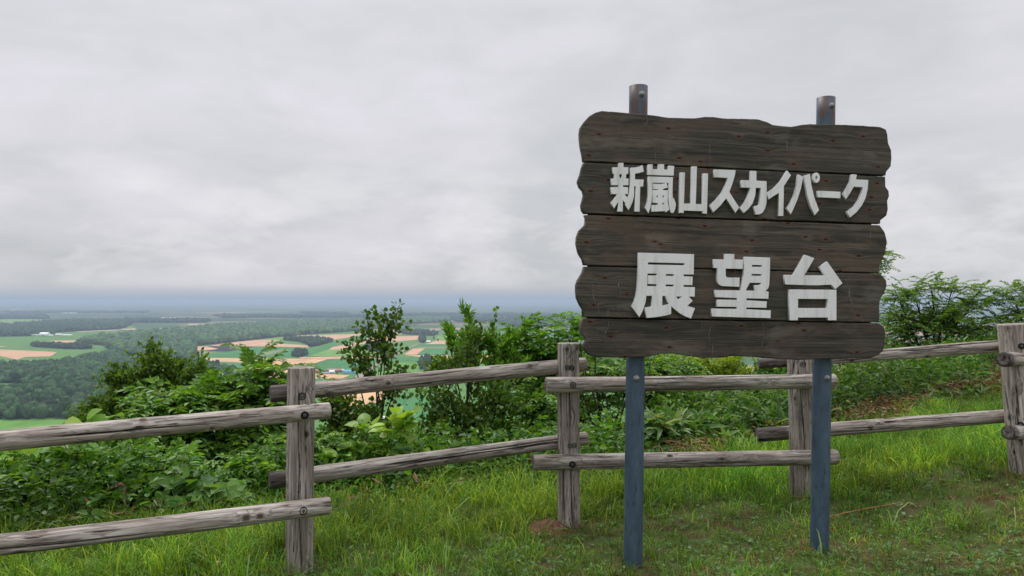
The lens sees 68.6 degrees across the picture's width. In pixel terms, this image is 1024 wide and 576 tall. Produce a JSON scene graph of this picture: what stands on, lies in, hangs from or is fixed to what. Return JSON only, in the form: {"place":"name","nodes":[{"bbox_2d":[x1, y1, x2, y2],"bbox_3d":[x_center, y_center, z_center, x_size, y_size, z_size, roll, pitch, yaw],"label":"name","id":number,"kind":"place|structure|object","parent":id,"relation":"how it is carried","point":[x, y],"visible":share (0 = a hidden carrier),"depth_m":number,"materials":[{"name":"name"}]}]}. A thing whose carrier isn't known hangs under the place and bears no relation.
{"place":"outdoors","nodes":[
{"label":"outdoors","id":0,"kind":"place"},
{"bbox_2d":[0,319,38,322],"bbox_3d":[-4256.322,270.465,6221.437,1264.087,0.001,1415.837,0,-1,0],"label":"field","id":1,"kind":"structure","parent":0,"point":[12,320],"depth_m":6253.39,"materials":[{"name":"plant"}]},
{"bbox_2d":[0,350,55,358],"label":"field","id":2,"kind":"structure","parent":0,"point":[15,354],"depth_m":2400.33,"materials":[{"name":"soil"}]},
{"bbox_2d":[0,418,67,429],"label":"field","id":3,"kind":"structure","parent":0,"point":[14,423],"depth_m":1046.83,"materials":[{"name":"plant"}]},
{"bbox_2d":[76,330,116,331],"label":"field","id":4,"kind":"structure","parent":0,"point":[96,330],"depth_m":4206.02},
{"bbox_2d":[135,322,205,322],"bbox_3d":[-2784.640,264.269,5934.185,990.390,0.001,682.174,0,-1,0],"label":"forest floor","id":5,"kind":"structure","parent":0,"point":[169,322],"depth_m":5644.18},
{"bbox_2d":[120,316,210,322],"bbox_3d":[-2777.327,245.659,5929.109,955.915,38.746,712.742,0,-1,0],"label":"wood","id":6,"kind":"object","parent":5,"relation":"on","point":[158,320],"visible":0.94,"depth_m":5661.95,"materials":[{"name":"green plant"}]},
{"bbox_2d":[197,346,216,349],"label":"field","id":7,"kind":"structure","parent":0,"point":[205,348],"depth_m":2642.22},
{"bbox_2d":[207,346,249,350],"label":"field","id":8,"kind":"structure","parent":0,"point":[222,348],"depth_m":2641.29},
{"bbox_2d":[220,362,254,367],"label":"field","id":9,"kind":"structure","parent":0,"point":[237,364],"depth_m":2018.78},
{"bbox_2d":[203,347,308,356],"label":"field","id":10,"kind":"structure","parent":0,"point":[236,353],"depth_m":2399.49,"materials":[{"name":"plant"}]},
{"bbox_2d":[212,340,308,346],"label":"field","id":11,"kind":"structure","parent":0,"point":[256,343],"depth_m":2877.70,"materials":[{"name":"soil"}]},
{"bbox_2d":[76,315,450,353],"bbox_3d":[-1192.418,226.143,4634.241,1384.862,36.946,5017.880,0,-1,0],"label":"wood","id":12,"kind":"object","parent":0,"point":[187,339],"visible":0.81,"depth_m":3561.81,"materials":[{"name":"green plant"}]},
{"bbox_2d":[206,358,326,376],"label":"field","id":13,"kind":"structure","parent":0,"point":[294,361],"depth_m":2119.63,"materials":[{"name":"soil"}]},
{"bbox_2d":[256,350,286,355],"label":"field","id":14,"kind":"structure","parent":0,"point":[271,352],"depth_m":2444.34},
{"bbox_2d":[262,336,283,338],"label":"field","id":15,"kind":"structure","parent":0,"point":[281,337],"depth_m":3335.53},
{"bbox_2d":[221,317,359,317],"bbox_3d":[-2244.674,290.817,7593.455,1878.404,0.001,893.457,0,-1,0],"label":"forest floor","id":16,"kind":"structure","parent":0,"point":[282,317],"depth_m":7256.85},
{"bbox_2d":[212,312,376,317],"bbox_3d":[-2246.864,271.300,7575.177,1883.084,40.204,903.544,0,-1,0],"label":"wood","id":17,"kind":"object","parent":16,"relation":"on","point":[254,315],"visible":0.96,"depth_m":7208.27,"materials":[{"name":"green plant"}]},
{"bbox_2d":[315,373,348,378],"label":"field","id":18,"kind":"structure","parent":0,"point":[332,376],"depth_m":1673.95,"materials":[{"name":"soil"}]},
{"bbox_2d":[296,333,370,339],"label":"field","id":19,"kind":"structure","parent":0,"point":[338,336],"depth_m":3616.15,"materials":[{"name":"soil"}]},
{"bbox_2d":[309,336,366,354],"bbox_3d":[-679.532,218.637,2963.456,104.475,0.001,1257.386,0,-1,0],"label":"field","id":20,"kind":"structure","parent":0,"point":[327,346],"depth_m":2822.37,"materials":[{"name":"plant"}]},
{"bbox_2d":[299,357,379,358],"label":"field","id":21,"kind":"structure","parent":0,"point":[326,357],"depth_m":2208.83,"materials":[{"name":"soil"}]},
{"bbox_2d":[310,359,375,369],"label":"field","id":22,"kind":"structure","parent":0,"point":[334,364],"depth_m":1986.78,"materials":[{"name":"plant"}]},
{"bbox_2d":[311,349,375,355],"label":"field","id":23,"kind":"structure","parent":0,"point":[329,353],"depth_m":2393.60,"materials":[{"name":"plant"}]},
{"bbox_2d":[345,391,381,405],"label":"field","id":24,"kind":"structure","parent":0,"point":[366,396],"depth_m":1329.81,"materials":[{"name":"soil"}]},
{"bbox_2d":[329,336,418,349],"bbox_3d":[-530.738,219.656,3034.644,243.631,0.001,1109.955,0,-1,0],"label":"field","id":25,"kind":"structure","parent":0,"point":[402,338],"depth_m":3248.81,"materials":[{"name":"soil"}]},
{"bbox_2d":[353,343,419,377],"bbox_3d":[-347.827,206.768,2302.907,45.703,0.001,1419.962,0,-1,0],"label":"road","id":26,"kind":"structure","parent":0,"point":[361,375],"depth_m":1975.85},
{"bbox_2d":[373,362,419,375],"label":"field","id":27,"kind":"structure","parent":0,"point":[417,369],"depth_m":1872.08,"materials":[{"name":"plant"}]},
{"bbox_2d":[375,357,419,360],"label":"field","id":28,"kind":"structure","parent":0,"point":[407,358],"depth_m":2154.49,"materials":[{"name":"plant"}]},
{"bbox_2d":[404,349,423,354],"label":"field","id":29,"kind":"structure","parent":0,"point":[414,352],"depth_m":2440.91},
{"bbox_2d":[396,393,434,418],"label":"field","id":30,"kind":"structure","parent":0,"point":[411,402],"depth_m":1240.31,"materials":[{"name":"plant"}]},
{"bbox_2d":[417,349,447,354],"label":"field","id":31,"kind":"structure","parent":0,"point":[433,351],"depth_m":2487.43,"materials":[{"name":"plant"}]},
{"bbox_2d":[420,344,446,346],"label":"field","id":32,"kind":"structure","parent":0,"point":[433,345],"depth_m":2814.46,"materials":[{"name":"plant"}]},
{"bbox_2d":[427,340,446,343],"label":"field","id":33,"kind":"structure","parent":0,"point":[439,342],"depth_m":3019.48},
{"bbox_2d":[436,336,459,339],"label":"field","id":34,"kind":"structure","parent":0,"point":[440,337],"depth_m":3420.88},
{"bbox_2d":[0,301,1023,575],"bbox_3d":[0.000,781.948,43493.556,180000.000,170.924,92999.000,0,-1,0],"label":"ground","id":35,"kind":"structure","parent":0,"point":[182,309],"depth_m":4.88,"materials":[{"name":"plant"}]},
{"bbox_2d":[0,456,63,523],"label":"shrub","id":36,"kind":"object","parent":35,"relation":"on","point":[7,468],"visible":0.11,"depth_m":5.05,"materials":[{"name":"green plant"}]},
{"bbox_2d":[0,447,70,497],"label":"knotweed","id":37,"kind":"object","parent":35,"relation":"on","point":[3,456],"visible":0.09,"depth_m":5.37,"materials":[{"name":"green plant"}]},
{"bbox_2d":[39,332,50,335],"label":"farm building","id":38,"kind":"structure","parent":35,"relation":"on","point":[44,333],"depth_m":3565.50,"materials":[{"name":"paint"}]},
{"bbox_2d":[0,450,105,526],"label":"shrub","id":39,"kind":"object","parent":35,"relation":"on","point":[17,481],"visible":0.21,"depth_m":5.04,"materials":[{"name":"green plant"}]},
{"bbox_2d":[0,441,117,457],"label":"shrub","id":40,"kind":"object","parent":35,"relation":"on","point":[103,442],"depth_m":6.55,"materials":[{"name":"green plant"}]},
{"bbox_2d":[8,461,127,528],"bbox_3d":[-3.054,1.486,5.178,0.782,0.568,0.709,-1,-1,30],"label":"shrub","id":41,"kind":"object","parent":35,"relation":"on","point":[78,496],"visible":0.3,"depth_m":5.03,"materials":[{"name":"green plant"}]},
{"bbox_2d":[16,408,123,470],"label":"knotweed","id":42,"kind":"object","parent":35,"relation":"on","point":[92,416],"visible":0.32,"depth_m":5.29,"materials":[{"name":"green plant"}]},
{"bbox_2d":[41,442,149,491],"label":"knotweed","id":43,"kind":"object","parent":35,"relation":"on","point":[117,458],"visible":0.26,"depth_m":5.40,"materials":[{"name":"green plant"}]},
{"bbox_2d":[81,455,154,513],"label":"shrub","id":44,"kind":"object","parent":35,"relation":"on","point":[105,486],"visible":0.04,"depth_m":5.37,"materials":[{"name":"green plant"}]},
{"bbox_2d":[109,482,126,512],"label":"dry stalk","id":45,"kind":"object","parent":35,"relation":"on","point":[125,489],"visible":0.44,"depth_m":5.09,"materials":[{"name":"brown plant"}]},
{"bbox_2d":[0,343,252,418],"bbox_3d":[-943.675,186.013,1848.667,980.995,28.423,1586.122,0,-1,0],"label":"wood","id":46,"kind":"object","parent":35,"relation":"on","point":[50,387],"visible":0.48,"depth_m":1446.85,"materials":[{"name":"green plant"}]},
{"bbox_2d":[64,333,217,450],"bbox_3d":[-4.512,2.224,9.154,1.883,3.366,1.190,0,-1,0],"label":"young tree","id":47,"kind":"object","parent":35,"relation":"on","point":[154,361],"visible":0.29,"depth_m":9.08,"materials":[{"name":"green plant"}]},
{"bbox_2d":[73,436,214,513],"bbox_3d":[-2.730,1.532,5.555,1.140,0.894,0.988,0,-1,0],"label":"shrub","id":48,"kind":"object","parent":35,"relation":"on","point":[181,451],"visible":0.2,"depth_m":5.47,"materials":[{"name":"green plant"}]},
{"bbox_2d":[126,445,191,510],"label":"shrub","id":49,"kind":"object","parent":35,"relation":"on","point":[148,497],"visible":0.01,"depth_m":5.62,"materials":[{"name":"green plant"}]},
{"bbox_2d":[138,440,202,472],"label":"knotweed","id":50,"kind":"object","parent":35,"relation":"on","point":[174,449],"visible":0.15,"depth_m":5.75,"materials":[{"name":"green plant"}]},
{"bbox_2d":[147,463,252,512],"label":"knotweed","id":51,"kind":"object","parent":35,"relation":"on","point":[209,488],"visible":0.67,"depth_m":5.27,"materials":[{"name":"green plant"}]},
{"bbox_2d":[102,339,331,477],"bbox_3d":[-2.596,1.507,6.531,2.038,2.080,1.482,0,-1,0],"label":"shrub","id":52,"kind":"object","parent":35,"relation":"on","point":[208,395],"visible":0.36,"depth_m":6.43,"materials":[{"name":"green plant"}]},
{"bbox_2d":[191,444,314,510],"bbox_3d":[-2.064,1.537,5.757,1.116,0.665,1.036,0,-1,0],"label":"shrub","id":53,"kind":"object","parent":35,"relation":"on","point":[233,462],"visible":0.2,"depth_m":5.71,"materials":[{"name":"green plant"}]},
{"bbox_2d":[238,461,321,503],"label":"shrub","id":54,"kind":"object","parent":35,"relation":"on","point":[264,485],"visible":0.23,"depth_m":5.53,"materials":[{"name":"green plant"}]},
{"bbox_2d":[245,431,362,496],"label":"shrub","id":55,"kind":"object","parent":35,"relation":"on","point":[337,442],"visible":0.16,"depth_m":6.04,"materials":[{"name":"green plant"}]},
{"bbox_2d":[343,370,355,373],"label":"greenhouse","id":56,"kind":"object","parent":35,"relation":"on","point":[348,372],"visible":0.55,"depth_m":1742.60,"materials":[{"name":"paint"}]},
{"bbox_2d":[315,378,412,457],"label":"shrub","id":57,"kind":"object","parent":35,"relation":"on","point":[341,415],"visible":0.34,"depth_m":7.25,"materials":[{"name":"green plant"}]},
{"bbox_2d":[348,454,390,491],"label":"shrub","id":58,"kind":"object","parent":35,"relation":"on","point":[375,455],"visible":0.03,"depth_m":6.46,"materials":[{"name":"green plant"}]},
{"bbox_2d":[319,406,430,485],"bbox_3d":[-1.117,1.349,6.167,0.902,0.752,0.484,0,-1,-9],"label":"knotweed","id":59,"kind":"object","parent":35,"relation":"on","point":[399,422],"visible":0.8,"depth_m":6.15,"materials":[{"name":"green plant"}]},
{"bbox_2d":[336,299,417,419],"bbox_3d":[-1.424,1.169,7.625,0.894,2.124,0.561,0,-1,15],"label":"birch sapling","id":60,"kind":"object","parent":35,"relation":"on","point":[364,362],"visible":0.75,"depth_m":7.58,"materials":[{"name":"green plant"}]},
{"bbox_2d":[369,419,464,487],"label":"shrub","id":61,"kind":"object","parent":35,"relation":"on","point":[446,427],"visible":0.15,"depth_m":6.46,"materials":[{"name":"green plant"}]},
{"bbox_2d":[409,306,532,463],"bbox_3d":[-0.409,1.029,7.182,1.167,1.719,0.894,0,-1,-13],"label":"birch sapling","id":62,"kind":"object","parent":35,"relation":"on","point":[469,414],"visible":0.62,"depth_m":7.09,"materials":[{"name":"green plant"}]},
{"bbox_2d":[455,427,512,476],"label":"shrub","id":63,"kind":"object","parent":35,"relation":"on","point":[492,461],"visible":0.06,"depth_m":6.74,"materials":[{"name":"green plant"}]},
{"bbox_2d":[439,297,544,399],"bbox_3d":[-0.191,1.214,8.090,1.199,2.248,0.902,0,-1,0],"label":"shrub","id":64,"kind":"object","parent":35,"relation":"on","point":[502,354],"visible":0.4,"depth_m":8.04,"materials":[{"name":"green plant"}]},
{"bbox_2d":[0,332,1000,533],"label":"undergrowth","id":65,"kind":"object","parent":35,"relation":"on","point":[926,372],"visible":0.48,"depth_m":6.24,"materials":[{"name":"green plant"}]},
{"bbox_2d":[21,357,1001,526],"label":"dead leaves","id":66,"kind":"object","parent":35,"relation":"on","point":[890,406],"visible":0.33,"depth_m":8.08,"materials":[{"name":"plant"}]},
{"bbox_2d":[465,434,557,480],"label":"bamboo grass","id":67,"kind":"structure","parent":35,"relation":"on","point":[522,463],"depth_m":6.09,"materials":[{"name":"green plant"}]},
{"bbox_2d":[0,371,1023,575],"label":"grass","id":68,"kind":"structure","parent":35,"relation":"on","point":[933,446],"depth_m":4.74,"materials":[{"name":"plant"}]},
{"bbox_2d":[0,323,1023,575],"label":"log fence","id":69,"kind":"object","parent":35,"relation":"on","point":[300,475],"visible":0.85,"depth_m":4.72,"materials":[{"name":"wood"}]},
{"bbox_2d":[5,435,1023,575],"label":"turf weeds","id":70,"kind":"object","parent":35,"relation":"on","point":[980,562],"visible":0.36,"depth_m":4.25,"materials":[{"name":"green plant"}]},
{"bbox_2d":[482,393,586,440],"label":"shrub","id":71,"kind":"object","parent":35,"relation":"on","point":[553,417],"visible":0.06,"depth_m":7.31,"materials":[{"name":"green plant"}]},
{"bbox_2d":[527,519,569,533],"bbox_3d":[0.239,1.526,4.836,0.320,0.070,0.320,0,-1,0],"label":"soil heap","id":72,"kind":"object","parent":35,"relation":"on","point":[556,524],"visible":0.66,"depth_m":4.79,"materials":[{"name":"soil"}]},
{"bbox_2d":[493,311,607,407],"bbox_3d":[0.476,1.188,8.375,1.446,2.059,1.161,0,-1,-23],"label":"shrub","id":73,"kind":"object","parent":35,"relation":"on","point":[546,350],"visible":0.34,"depth_m":8.24,"materials":[{"name":"green plant"}]},
{"bbox_2d":[517,415,591,452],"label":"shrub","id":74,"kind":"object","parent":35,"relation":"on","point":[536,423],"visible":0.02,"depth_m":6.91,"materials":[{"name":"green plant"}]},
{"bbox_2d":[506,352,711,445],"bbox_3d":[0.949,1.251,7.764,2.319,1.286,1.310,0,-1,0],"label":"shrub","id":75,"kind":"object","parent":35,"relation":"on","point":[538,402],"visible":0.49,"depth_m":7.72,"materials":[{"name":"green plant"}]},
{"bbox_2d":[579,346,649,452],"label":"shrub","id":76,"kind":"object","parent":35,"relation":"on","point":[594,399],"visible":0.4,"depth_m":7.08,"materials":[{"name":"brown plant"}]},
{"bbox_2d":[624,403,688,445],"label":"bamboo grass","id":77,"kind":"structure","parent":35,"relation":"on","point":[652,423],"depth_m":6.85,"materials":[{"name":"green plant"}]},
{"bbox_2d":[644,391,696,411],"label":"shrub","id":78,"kind":"object","parent":35,"relation":"on","point":[650,404],"visible":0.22,"depth_m":8.62,"materials":[{"name":"green plant"}]},
{"bbox_2d":[651,400,725,450],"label":"bamboo grass","id":79,"kind":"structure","parent":35,"relation":"on","point":[680,422],"depth_m":6.92,"materials":[{"name":"green plant"}]},
{"bbox_2d":[648,353,753,375],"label":"shrub","id":80,"kind":"object","parent":35,"relation":"on","point":[715,366],"visible":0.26,"depth_m":10.30,"materials":[{"name":"green plant"}]},
{"bbox_2d":[675,390,757,416],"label":"shrub","id":81,"kind":"object","parent":35,"relation":"on","point":[697,394],"visible":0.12,"depth_m":8.62,"materials":[{"name":"green plant"}]},
{"bbox_2d":[685,407,749,444],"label":"bamboo grass","id":82,"kind":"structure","parent":35,"relation":"on","point":[711,416],"depth_m":7.13,"materials":[{"name":"green plant"}]},
{"bbox_2d":[684,367,773,402],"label":"shrub","id":83,"kind":"object","parent":35,"relation":"on","point":[755,370],"visible":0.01,"depth_m":8.89,"materials":[{"name":"green plant"}]},
{"bbox_2d":[575,84,890,568],"bbox_3d":[1.232,0.330,4.140,1.826,2.872,0.172,0,-1,-9],"label":"sign board","id":84,"kind":"object","parent":35,"relation":"on","point":[708,237],"visible":0.99,"depth_m":4.07,"materials":[{"name":"brown wood"}]},
{"bbox_2d":[735,359,786,374],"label":"shrub","id":85,"kind":"object","parent":35,"relation":"on","point":[772,371],"visible":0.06,"depth_m":10.95,"materials":[{"name":"green plant"}]},
{"bbox_2d":[740,402,788,426],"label":"bamboo grass","id":86,"kind":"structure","parent":35,"relation":"on","point":[777,409],"depth_m":7.56,"materials":[{"name":"green plant"}]},
{"bbox_2d":[834,362,891,377],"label":"shrub","id":87,"kind":"object","parent":35,"relation":"on","point":[859,365],"depth_m":11.26,"materials":[{"name":"green plant"}]},
{"bbox_2d":[830,502,903,516],"bbox_3d":[2.256,1.412,4.778,0.544,0.072,0.007,0,-1,-11],"label":"stick","id":88,"kind":"object","parent":35,"relation":"on","point":[864,508],"visible":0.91,"depth_m":4.77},
{"bbox_2d":[832,242,905,369],"bbox_3d":[5.734,0.690,13.012,2.651,3.315,2.209,0,-1,0],"label":"feathery tree","id":89,"kind":"object","parent":35,"relation":"on","point":[886,263],"visible":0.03,"depth_m":12.62,"materials":[{"name":"green plant"}]},
{"bbox_2d":[868,368,922,390],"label":"bamboo grass","id":90,"kind":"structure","parent":35,"relation":"on","point":[898,376],"depth_m":9.80,"materials":[{"name":"green plant"}]},
{"bbox_2d":[862,344,933,366],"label":"shrub","id":91,"kind":"object","parent":35,"relation":"on","point":[897,360],"visible":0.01,"depth_m":12.12,"materials":[{"name":"green plant"}]},
{"bbox_2d":[912,336,964,370],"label":"shrub","id":92,"kind":"object","parent":35,"relation":"on","point":[948,339],"visible":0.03,"depth_m":13.06,"materials":[{"name":"green plant"}]},
{"bbox_2d":[879,271,1007,348],"bbox_3d":[8.108,0.921,14.309,2.852,2.533,1.946,0,-1,0],"label":"feathery tree","id":93,"kind":"object","parent":35,"relation":"on","point":[947,319],"visible":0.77,"depth_m":14.24,"materials":[{"name":"green plant"}]},
{"bbox_2d":[946,329,997,342],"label":"shrub","id":94,"kind":"object","parent":35,"relation":"on","point":[982,336],"visible":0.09,"depth_m":13.51,"materials":[{"name":"green plant"}]},
{"bbox_2d":[973,279,1023,337],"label":"feathery tree","id":95,"kind":"object","parent":35,"relation":"on","point":[1017,314],"visible":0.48,"depth_m":14.02,"materials":[{"name":"green plant"}]},
{"bbox_2d":[0,0,1023,300],"label":"sky","id":96,"kind":"structure","parent":0,"point":[151,150],"materials":[{"name":"grey"}]},
{"label":"forest floor","id":97,"kind":"structure","parent":0,"visible":0},
{"bbox_2d":[0,317,132,335],"bbox_3d":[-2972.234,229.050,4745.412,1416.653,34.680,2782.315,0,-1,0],"label":"wood","id":98,"kind":"object","parent":97,"relation":"on","point":[20,328],"visible":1,"depth_m":4378.23,"materials":[{"name":"green plant"}]},
{"label":"forest floor","id":99,"kind":"structure","parent":0,"visible":0},
{"bbox_2d":[0,313,49,318],"bbox_3d":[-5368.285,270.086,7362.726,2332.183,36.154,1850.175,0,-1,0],"label":"wood","id":100,"kind":"object","parent":99,"relation":"on","point":[23,316],"visible":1,"depth_m":6882.27,"materials":[{"name":"green plant"}]},
{"label":"forest floor","id":101,"kind":"structure","parent":0,"visible":0},
{"bbox_2d":[30,341,92,348],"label":"wood","id":102,"kind":"object","parent":101,"relation":"on","point":[75,344],"visible":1,"depth_m":2665.25,"materials":[{"name":"green plant"}]},
{"label":"forest floor","id":103,"kind":"structure","parent":0,"visible":0},
{"bbox_2d":[291,347,307,356],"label":"wood","id":104,"kind":"object","parent":103,"relation":"on","point":[297,352],"visible":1,"depth_m":2286.35,"materials":[{"name":"green plant"}]},
{"label":"forest floor","id":105,"kind":"structure","parent":0,"visible":0},
{"bbox_2d":[283,335,332,345],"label":"wood","id":106,"kind":"object","parent":105,"relation":"on","point":[310,340],"visible":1,"depth_m":3049.00,"materials":[{"name":"green plant"}]},
{"label":"forest floor","id":107,"kind":"structure","parent":0,"visible":0},
{"bbox_2d":[397,328,438,335],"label":"wood","id":108,"kind":"object","parent":107,"relation":"on","point":[418,331],"visible":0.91,"depth_m":3727.13,"materials":[{"name":"green plant"}]},
{"label":"forest floor","id":109,"kind":"structure","parent":0,"visible":0},
{"bbox_2d":[418,333,426,342],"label":"wood","id":110,"kind":"object","parent":109,"relation":"on","point":[422,338],"visible":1,"depth_m":3096.23,"materials":[{"name":"green plant"}]},
{"label":"forest floor","id":111,"kind":"structure","parent":0,"visible":0},
{"bbox_2d":[418,353,430,368],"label":"wood","id":112,"kind":"object","parent":111,"relation":"on","point":[422,358],"visible":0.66,"depth_m":1983.04,"materials":[{"name":"green plant"}]},
{"label":"forest floor","id":113,"kind":"structure","parent":0,"visible":0},
{"bbox_2d":[379,312,579,316],"bbox_3d":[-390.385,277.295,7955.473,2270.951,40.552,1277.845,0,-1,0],"label":"wood","id":114,"kind":"object","parent":113,"relation":"on","point":[512,314],"visible":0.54,"depth_m":7633.94,"materials":[{"name":"green plant"}]},
{"label":"forest floor","id":115,"kind":"structure","parent":0,"visible":0},
{"bbox_2d":[300,310,347,313],"bbox_3d":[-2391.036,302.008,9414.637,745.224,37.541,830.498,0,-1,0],"label":"wood","id":116,"kind":"object","parent":115,"relation":"on","point":[322,312],"visible":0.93,"depth_m":9099.58,"materials":[{"name":"green plant"}]},
{"label":"forest floor","id":117,"kind":"structure","parent":0,"visible":0},
{"bbox_2d":[451,315,576,321],"bbox_3d":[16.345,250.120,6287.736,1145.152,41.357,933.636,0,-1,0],"label":"wood","id":118,"kind":"object","parent":117,"relation":"on","point":[476,317],"visible":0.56,"depth_m":6008.49,"materials":[{"name":"green plant"}]},
{"label":"forest floor","id":119,"kind":"structure","parent":0,"visible":0},
{"bbox_2d":[499,319,570,325],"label":"wood","id":120,"kind":"object","parent":119,"relation":"on","point":[515,323],"visible":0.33,"depth_m":4976.87,"materials":[{"name":"green plant"}]},
{"label":"forest floor","id":121,"kind":"structure","parent":0,"visible":0},
{"bbox_2d":[0,310,149,312],"bbox_3d":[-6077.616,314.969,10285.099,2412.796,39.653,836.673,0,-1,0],"label":"wood","id":122,"kind":"object","parent":121,"relation":"on","point":[71,311],"visible":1,"depth_m":9943.99,"materials":[{"name":"green plant"}]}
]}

